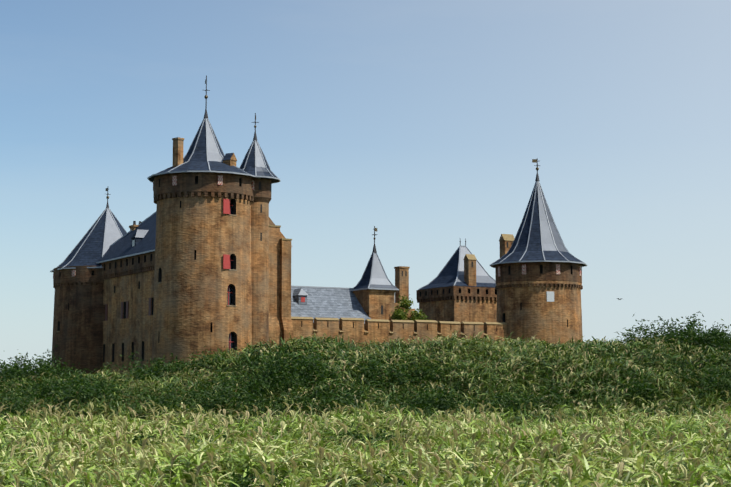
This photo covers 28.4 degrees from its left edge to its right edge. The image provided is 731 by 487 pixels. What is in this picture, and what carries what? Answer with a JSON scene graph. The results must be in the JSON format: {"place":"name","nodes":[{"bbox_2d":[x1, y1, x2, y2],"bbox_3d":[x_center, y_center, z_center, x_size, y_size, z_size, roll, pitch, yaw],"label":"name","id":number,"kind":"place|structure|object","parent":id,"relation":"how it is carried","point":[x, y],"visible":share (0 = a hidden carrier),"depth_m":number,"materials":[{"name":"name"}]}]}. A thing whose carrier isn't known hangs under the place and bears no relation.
{"place":"outdoors","nodes":[
{"label":"outdoors","id":0,"kind":"place"},
{"bbox_2d":[105,298,151,320],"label":"windows","id":1,"kind":"structure","parent":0,"point":[127,310],"depth_m":137.23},
{"bbox_2d":[0,0,730,370],"label":"sky","id":2,"kind":"structure","parent":0,"point":[423,123],"materials":[{"name":"blue"}]},
{"bbox_2d":[495,262,582,345],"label":"tower","id":3,"kind":"structure","parent":0,"point":[529,312],"depth_m":135.61,"materials":[{"name":"brick"}]},
{"bbox_2d":[499,234,514,257],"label":"chimney","id":4,"kind":"object","parent":3,"relation":"on","point":[506,241],"visible":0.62,"depth_m":143.81,"materials":[{"name":"brick"}]},
{"bbox_2d":[490,181,586,267],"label":"tower roof","id":5,"kind":"structure","parent":3,"relation":"on","point":[538,238],"depth_m":138.02,"materials":[{"name":"tile"}]},
{"bbox_2d":[532,158,539,180],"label":"weather vane","id":6,"kind":"object","parent":5,"relation":"on","point":[537,168],"visible":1,"depth_m":140.43,"materials":[{"name":"grey metal"}]},
{"bbox_2d":[495,283,582,289],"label":"tower corbels","id":7,"kind":"object","parent":3,"relation":"attached to","point":[542,284],"visible":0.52,"depth_m":135.97,"materials":[{"name":"brick"}]},
{"bbox_2d":[498,264,580,276],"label":"windows","id":8,"kind":"structure","parent":3,"relation":"attached to","point":[557,269],"depth_m":135.70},
{"bbox_2d":[547,291,553,301],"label":"tower plaque","id":9,"kind":"object","parent":3,"relation":"attached to","point":[550,296],"visible":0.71,"depth_m":135.22,"materials":[{"name":"white stone"}]},
{"label":"moat water","id":10,"kind":"structure","parent":0,"visible":0},
{"bbox_2d":[51,265,104,374],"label":"tower","id":11,"kind":"structure","parent":10,"relation":"on","point":[79,317],"depth_m":143.21,"materials":[{"name":"brick"}]},
{"bbox_2d":[53,282,103,287],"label":"tower corbels","id":12,"kind":"object","parent":11,"relation":"on","point":[68,283],"visible":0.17,"depth_m":143.63,"materials":[{"name":"brick"}]},
{"bbox_2d":[50,208,126,272],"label":"tower roof","id":13,"kind":"structure","parent":11,"relation":"on","point":[106,230],"depth_m":146.54,"materials":[{"name":"tile"}]},
{"bbox_2d":[106,188,110,208],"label":"finial","id":14,"kind":"object","parent":13,"relation":"on","point":[107,205],"visible":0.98,"depth_m":149.21,"materials":[{"name":"grey metal"}]},
{"bbox_2d":[152,172,271,365],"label":"tower","id":15,"kind":"structure","parent":10,"relation":"on","point":[197,237],"depth_m":118.57,"materials":[{"name":"brick"}]},
{"bbox_2d":[157,199,236,352],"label":"tower windows","id":16,"kind":"structure","parent":15,"relation":"attached to","point":[227,209],"depth_m":118.78,"materials":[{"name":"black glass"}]},
{"bbox_2d":[153,175,253,190],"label":"windows","id":17,"kind":"structure","parent":15,"relation":"attached to","point":[174,180],"depth_m":118.77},
{"bbox_2d":[147,118,260,181],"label":"tower roof","id":18,"kind":"structure","parent":15,"relation":"on","point":[205,153],"depth_m":121.28,"materials":[{"name":"tile"}]},
{"bbox_2d":[204,75,209,117],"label":"finial","id":19,"kind":"object","parent":18,"relation":"on","point":[206,114],"visible":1,"depth_m":123.32,"materials":[{"name":"grey metal"}]},
{"bbox_2d":[154,191,253,203],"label":"tower corbels","id":20,"kind":"object","parent":15,"relation":"on","point":[199,193],"visible":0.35,"depth_m":119.03,"materials":[{"name":"brick"}]},
{"bbox_2d":[240,140,280,183],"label":"turret roof","id":21,"kind":"structure","parent":15,"relation":"on","point":[255,163],"depth_m":122.37,"materials":[{"name":"tile"}]},
{"bbox_2d":[252,113,258,140],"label":"finial","id":22,"kind":"object","parent":21,"relation":"on","point":[255,136],"visible":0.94,"depth_m":123.45,"materials":[{"name":"grey metal"}]},
{"bbox_2d":[259,182,270,240],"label":"windows","id":23,"kind":"structure","parent":15,"relation":"attached to","point":[261,207],"depth_m":121.68,"materials":[{"name":"black"}]},
{"bbox_3d":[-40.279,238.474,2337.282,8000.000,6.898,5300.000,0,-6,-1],"label":"ground","id":24,"kind":"structure","parent":0,"visible":0},
{"bbox_2d":[0,376,26,392],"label":"willow shrub","id":25,"kind":"object","parent":24,"relation":"on","point":[12,382],"depth_m":85.04,"materials":[{"name":"green plant"}]},
{"bbox_2d":[0,365,27,380],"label":"bush","id":26,"kind":"object","parent":24,"relation":"on","point":[10,373],"visible":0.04,"depth_m":93.27,"materials":[{"name":"green plant"}]},
{"bbox_2d":[2,358,33,379],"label":"willow shrub","id":27,"kind":"object","parent":24,"relation":"on","point":[11,367],"visible":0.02,"depth_m":93.43,"materials":[{"name":"green plant"}]},
{"bbox_2d":[0,380,38,408],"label":"willow shrub","id":28,"kind":"object","parent":24,"relation":"on","point":[23,395],"depth_m":83.21,"materials":[{"name":"green plant"}]},
{"bbox_2d":[0,386,54,422],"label":"willow shrub","id":29,"kind":"object","parent":24,"relation":"on","point":[15,405],"visible":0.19,"depth_m":79.36,"materials":[{"name":"green plant"}]},
{"bbox_2d":[0,384,58,405],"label":"willow shrub","id":30,"kind":"object","parent":24,"relation":"on","point":[41,396],"visible":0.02,"depth_m":84.57,"materials":[{"name":"green plant"}]},
{"bbox_2d":[0,397,62,421],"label":"willow shrub","id":31,"kind":"object","parent":24,"relation":"on","point":[3,412],"visible":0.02,"depth_m":79.88,"materials":[{"name":"green plant"}]},
{"bbox_2d":[0,346,80,383],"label":"bush","id":32,"kind":"object","parent":24,"relation":"on","point":[47,368],"depth_m":93.52,"materials":[{"name":"green plant"}]},
{"bbox_2d":[16,358,79,383],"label":"bush","id":33,"kind":"object","parent":24,"relation":"on","point":[69,373],"depth_m":93.28,"materials":[{"name":"green plant"}]},
{"bbox_2d":[1,367,95,401],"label":"willow shrub","id":34,"kind":"object","parent":24,"relation":"on","point":[44,387],"depth_m":87.22,"materials":[{"name":"green plant"}]},
{"bbox_2d":[6,381,97,402],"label":"willow shrub","id":35,"kind":"object","parent":24,"relation":"on","point":[38,391],"depth_m":85.42,"materials":[{"name":"green plant"}]},
{"bbox_2d":[23,369,96,399],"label":"willow shrub","id":36,"kind":"object","parent":24,"relation":"on","point":[67,383],"depth_m":87.33,"materials":[{"name":"green plant"}]},
{"bbox_2d":[45,376,126,410],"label":"willow shrub","id":37,"kind":"object","parent":24,"relation":"on","point":[82,396],"depth_m":82.94,"materials":[{"name":"green plant"}]},
{"bbox_2d":[49,399,130,421],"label":"grass","id":38,"kind":"structure","parent":24,"relation":"on","point":[75,412],"depth_m":79.44,"materials":[{"name":"green plant"}]},
{"bbox_2d":[54,368,145,410],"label":"willow shrub","id":39,"kind":"object","parent":24,"relation":"on","point":[99,390],"depth_m":82.43,"materials":[{"name":"green plant"}]},
{"bbox_2d":[91,369,144,386],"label":"willow shrub","id":40,"kind":"object","parent":24,"relation":"on","point":[121,378],"visible":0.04,"depth_m":91.94,"materials":[{"name":"green plant"}]},
{"bbox_2d":[84,381,155,408],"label":"willow shrub","id":41,"kind":"object","parent":24,"relation":"on","point":[107,395],"depth_m":81.60,"materials":[{"name":"green plant"}]},
{"bbox_2d":[100,362,147,379],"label":"willow shrub","id":42,"kind":"object","parent":24,"relation":"on","point":[120,369],"depth_m":92.74,"materials":[{"name":"green plant"}]},
{"bbox_2d":[100,251,154,374],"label":"wing","id":43,"kind":"structure","parent":24,"relation":"on","point":[132,333],"depth_m":136.69,"materials":[{"name":"brown brick"}]},
{"bbox_2d":[102,265,154,279],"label":"wing corbels","id":44,"kind":"object","parent":43,"relation":"on","point":[129,272],"visible":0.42,"depth_m":136.83,"materials":[{"name":"brown brick"}]},
{"bbox_2d":[96,212,291,263],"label":"wing roof","id":45,"kind":"structure","parent":43,"relation":"on","point":[120,248],"depth_m":140.05,"materials":[{"name":"tile"}]},
{"bbox_2d":[129,221,148,246],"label":"dormer","id":46,"kind":"object","parent":45,"relation":"on","point":[137,236],"visible":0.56,"depth_m":138.50,"materials":[{"name":"grey"}]},
{"bbox_2d":[269,225,293,346],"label":"wing stepped piers","id":47,"kind":"structure","parent":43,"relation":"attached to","point":[280,323],"depth_m":124.76,"materials":[{"name":"brown brick"}]},
{"bbox_2d":[102,377,195,410],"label":"willow shrub","id":48,"kind":"object","parent":24,"relation":"on","point":[166,395],"depth_m":83.20,"materials":[{"name":"green plant"}]},
{"bbox_2d":[98,385,205,425],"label":"willow shrub","id":49,"kind":"object","parent":24,"relation":"on","point":[151,404],"visible":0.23,"depth_m":80.47,"materials":[{"name":"green plant"}]},
{"bbox_2d":[115,351,194,378],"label":"willow shrub","id":50,"kind":"object","parent":24,"relation":"on","point":[139,364],"depth_m":95.10,"materials":[{"name":"green plant"}]},
{"bbox_2d":[122,353,200,382],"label":"bush","id":51,"kind":"object","parent":24,"relation":"on","point":[160,372],"visible":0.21,"depth_m":93.57,"materials":[{"name":"green plant"}]},
{"bbox_2d":[143,394,187,408],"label":"willow shrub","id":52,"kind":"object","parent":24,"relation":"on","point":[167,403],"depth_m":81.82,"materials":[{"name":"green plant"}]},
{"bbox_2d":[131,428,219,450],"bbox_3d":[-7.646,9.083,56.781,4.379,3.688,3.210,0,-6,-1],"label":"field scrub","id":53,"kind":"object","parent":24,"relation":"on","point":[141,436],"depth_m":56.54,"materials":[{"name":"green plant"}]},
{"bbox_2d":[166,346,222,372],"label":"willow shrub","id":54,"kind":"object","parent":24,"relation":"on","point":[203,356],"visible":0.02,"depth_m":93.42,"materials":[{"name":"green plant"}]},
{"bbox_2d":[166,393,222,421],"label":"grass","id":55,"kind":"structure","parent":24,"relation":"on","point":[207,403],"depth_m":81.29,"materials":[{"name":"green plant"}]},
{"bbox_2d":[196,426,241,444],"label":"grass","id":56,"kind":"structure","parent":24,"relation":"on","point":[225,436],"depth_m":64.40,"materials":[{"name":"green plant"}]},
{"bbox_2d":[188,342,255,366],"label":"willow shrub","id":57,"kind":"object","parent":24,"relation":"on","point":[219,353],"visible":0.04,"depth_m":95.28,"materials":[{"name":"green plant"}]},
{"bbox_2d":[181,370,275,416],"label":"willow shrub","id":58,"kind":"object","parent":24,"relation":"on","point":[222,401],"depth_m":82.03,"materials":[{"name":"green plant"}]},
{"bbox_2d":[209,411,254,427],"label":"grass","id":59,"kind":"structure","parent":24,"relation":"on","point":[240,416],"depth_m":72.03,"materials":[{"name":"green plant"}]},
{"bbox_2d":[206,382,271,419],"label":"willow shrub","id":60,"kind":"object","parent":24,"relation":"on","point":[247,399],"depth_m":81.59,"materials":[{"name":"green plant"}]},
{"bbox_2d":[214,374,286,404],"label":"willow shrub","id":61,"kind":"object","parent":24,"relation":"on","point":[234,384],"visible":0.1,"depth_m":84.18,"materials":[{"name":"green plant"}]},
{"bbox_2d":[231,396,280,419],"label":"grass","id":62,"kind":"structure","parent":24,"relation":"on","point":[254,407],"depth_m":81.94,"materials":[{"name":"green plant"}]},
{"bbox_2d":[223,463,299,486],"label":"grass","id":63,"kind":"structure","parent":24,"relation":"on","point":[240,480],"depth_m":42.30,"materials":[{"name":"green plant"}]},
{"bbox_2d":[227,369,308,403],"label":"willow shrub","id":64,"kind":"object","parent":24,"relation":"on","point":[255,386],"depth_m":84.37,"materials":[{"name":"green plant"}]},
{"bbox_2d":[232,345,330,389],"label":"willow shrub","id":65,"kind":"object","parent":24,"relation":"on","point":[272,369],"depth_m":85.85,"materials":[{"name":"green plant"}]},
{"bbox_2d":[251,350,331,398],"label":"willow shrub","id":66,"kind":"object","parent":24,"relation":"on","point":[285,380],"depth_m":85.16,"materials":[{"name":"green plant"}]},
{"bbox_2d":[261,354,330,385],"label":"willow shrub","id":67,"kind":"object","parent":24,"relation":"on","point":[276,373],"visible":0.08,"depth_m":85.91,"materials":[{"name":"green plant"}]},
{"bbox_2d":[255,343,339,376],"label":"willow shrub","id":68,"kind":"object","parent":24,"relation":"on","point":[303,358],"depth_m":86.86,"materials":[{"name":"green plant"}]},
{"bbox_2d":[255,386,343,420],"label":"willow shrub","id":69,"kind":"object","parent":24,"relation":"on","point":[298,397],"depth_m":81.39,"materials":[{"name":"green plant"}]},
{"bbox_2d":[281,380,359,413],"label":"willow shrub","id":70,"kind":"object","parent":24,"relation":"on","point":[340,401],"depth_m":81.31,"materials":[{"name":"green plant"}]},
{"bbox_2d":[291,286,370,328],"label":"range","id":71,"kind":"structure","parent":24,"relation":"on","point":[323,302],"depth_m":130.62,"materials":[{"name":"tile"}]},
{"bbox_2d":[303,362,370,411],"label":"willow shrub","id":72,"kind":"object","parent":24,"relation":"on","point":[335,388],"depth_m":83.14,"materials":[{"name":"green plant"}]},
{"bbox_2d":[316,432,381,445],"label":"grass","id":73,"kind":"structure","parent":24,"relation":"on","point":[355,439],"depth_m":62.32,"materials":[{"name":"green plant"}]},
{"bbox_2d":[0,399,730,486],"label":"reed field","id":74,"kind":"structure","parent":24,"relation":"on","point":[229,463],"depth_m":50.96,"materials":[{"name":"green plant"}]},
{"bbox_2d":[0,330,730,425],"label":"reeds","id":75,"kind":"object","parent":24,"relation":"on","point":[525,378],"visible":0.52,"depth_m":87.75,"materials":[{"name":"green plant"}]},
{"bbox_2d":[322,463,424,486],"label":"field scrub","id":76,"kind":"object","parent":24,"relation":"on","point":[385,481],"visible":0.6,"depth_m":43.38,"materials":[{"name":"green plant"}]},
{"bbox_2d":[353,289,395,329],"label":"stair turret","id":77,"kind":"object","parent":24,"relation":"on","point":[377,304],"visible":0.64,"depth_m":131.77,"materials":[{"name":"brick"}]},
{"bbox_2d":[350,252,398,290],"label":"tower roof","id":78,"kind":"structure","parent":77,"relation":"on","point":[374,275],"depth_m":132.59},
{"bbox_2d":[372,226,377,252],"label":"weather vane","id":79,"kind":"object","parent":78,"relation":"on","point":[374,238],"visible":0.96,"depth_m":133.45,"materials":[{"name":"grey metal"}]},
{"bbox_2d":[339,349,416,399],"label":"willow shrub","id":80,"kind":"object","parent":24,"relation":"on","point":[379,373],"depth_m":86.30,"materials":[{"name":"green plant"}]},
{"bbox_2d":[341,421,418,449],"bbox_3d":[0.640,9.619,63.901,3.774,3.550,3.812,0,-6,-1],"label":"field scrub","id":81,"kind":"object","parent":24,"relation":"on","point":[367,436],"depth_m":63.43,"materials":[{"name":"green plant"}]},
{"bbox_2d":[350,394,441,419],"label":"willow shrub","id":82,"kind":"object","parent":24,"relation":"on","point":[406,412],"depth_m":80.27,"materials":[{"name":"green plant"}]},
{"bbox_2d":[366,430,426,444],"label":"grass","id":83,"kind":"structure","parent":24,"relation":"on","point":[393,434],"depth_m":64.66,"materials":[{"name":"green plant"}]},
{"bbox_2d":[291,316,507,346],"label":"curtain wall","id":84,"kind":"structure","parent":24,"relation":"on","point":[353,329],"depth_m":129.81,"materials":[{"name":"brick"}]},
{"bbox_2d":[394,266,414,319],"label":"chimney","id":85,"kind":"object","parent":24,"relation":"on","point":[402,279],"visible":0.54,"depth_m":135.04,"materials":[{"name":"brick"}]},
{"bbox_2d":[375,340,438,376],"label":"willow shrub","id":86,"kind":"object","parent":24,"relation":"on","point":[411,363],"visible":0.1,"depth_m":89.63,"materials":[{"name":"green plant"}]},
{"bbox_2d":[391,294,430,320],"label":"courtyard tree","id":87,"kind":"object","parent":24,"relation":"on","point":[400,313],"visible":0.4,"depth_m":133.37,"materials":[{"name":"green plant"}]},
{"bbox_2d":[399,357,451,393],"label":"willow shrub","id":88,"kind":"object","parent":24,"relation":"on","point":[426,376],"visible":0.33,"depth_m":87.44,"materials":[{"name":"green plant"}]},
{"bbox_2d":[392,390,460,416],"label":"grass","id":89,"kind":"structure","parent":24,"relation":"on","point":[421,405],"depth_m":82.95,"materials":[{"name":"green plant"}]},
{"bbox_2d":[385,376,468,414],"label":"willow shrub","id":90,"kind":"object","parent":24,"relation":"on","point":[431,394],"depth_m":82.99,"materials":[{"name":"green plant"}]},
{"bbox_2d":[407,356,448,387],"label":"willow shrub","id":91,"kind":"object","parent":24,"relation":"on","point":[432,374],"visible":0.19,"depth_m":88.00,"materials":[{"name":"green plant"}]},
{"bbox_2d":[416,286,496,330],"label":"gatehouse","id":92,"kind":"object","parent":24,"relation":"on","point":[465,310],"visible":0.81,"depth_m":150.25,"materials":[{"name":"brick"}]},
{"bbox_2d":[418,238,495,289],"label":"tower roof","id":93,"kind":"structure","parent":92,"relation":"on","point":[451,273],"depth_m":152.47,"materials":[{"name":"grey tile"}]},
{"bbox_2d":[463,254,476,292],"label":"chimney","id":94,"kind":"object","parent":93,"relation":"on","point":[470,269],"visible":0.87,"depth_m":150.22,"materials":[{"name":"brown brick"}]},
{"bbox_2d":[417,296,496,302],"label":"gatehouse corbels","id":95,"kind":"object","parent":92,"relation":"on","point":[445,298],"visible":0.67,"depth_m":150.43,"materials":[{"name":"brown brick"}]},
{"bbox_2d":[419,386,504,417],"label":"willow shrub","id":96,"kind":"object","parent":24,"relation":"on","point":[466,404],"depth_m":82.18,"materials":[{"name":"green plant"}]},
{"bbox_2d":[485,379,567,418],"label":"willow shrub","id":97,"kind":"object","parent":24,"relation":"on","point":[503,398],"depth_m":82.85,"materials":[{"name":"green plant"}]},
{"bbox_2d":[528,442,617,471],"bbox_3d":[7.674,9.059,53.837,4.479,3.357,3.961,0,-6,-1],"label":"field scrub","id":98,"kind":"object","parent":24,"relation":"on","point":[570,455],"visible":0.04,"depth_m":53.84,"materials":[{"name":"green plant"}]},
{"bbox_2d":[549,400,611,420],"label":"grass","id":99,"kind":"structure","parent":24,"relation":"on","point":[581,405],"depth_m":80.39,"materials":[{"name":"green plant"}]},
{"bbox_2d":[604,374,669,410],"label":"willow shrub","id":100,"kind":"object","parent":24,"relation":"on","point":[638,386],"visible":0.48,"depth_m":84.60,"materials":[{"name":"green plant"}]},
{"bbox_2d":[614,312,705,350],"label":"bush","id":101,"kind":"object","parent":24,"relation":"on","point":[666,339],"depth_m":95.70,"materials":[{"name":"green plant"}]},
{"bbox_2d":[668,319,730,353],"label":"bush","id":102,"kind":"object","parent":24,"relation":"on","point":[697,337],"depth_m":93.57,"materials":[{"name":"green plant"}]},
{"bbox_2d":[675,401,726,416],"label":"willow shrub","id":103,"kind":"object","parent":24,"relation":"on","point":[698,406],"visible":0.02,"depth_m":81.51,"materials":[{"name":"green plant"}]},
{"bbox_2d":[675,356,730,396],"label":"willow shrub","id":104,"kind":"object","parent":24,"relation":"on","point":[720,373],"depth_m":86.07,"materials":[{"name":"green plant"}]},
{"bbox_2d":[677,319,730,356],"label":"bush","id":105,"kind":"object","parent":24,"relation":"on","point":[727,347],"visible":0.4,"depth_m":93.42,"materials":[{"name":"green plant"}]},
{"bbox_2d":[689,381,730,409],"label":"willow shrub","id":106,"kind":"object","parent":24,"relation":"on","point":[704,393],"visible":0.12,"depth_m":84.37,"materials":[{"name":"green plant"}]},
{"bbox_2d":[697,364,730,403],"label":"willow shrub","id":107,"kind":"object","parent":24,"relation":"on","point":[721,381],"depth_m":84.80,"materials":[{"name":"green plant"}]}
]}

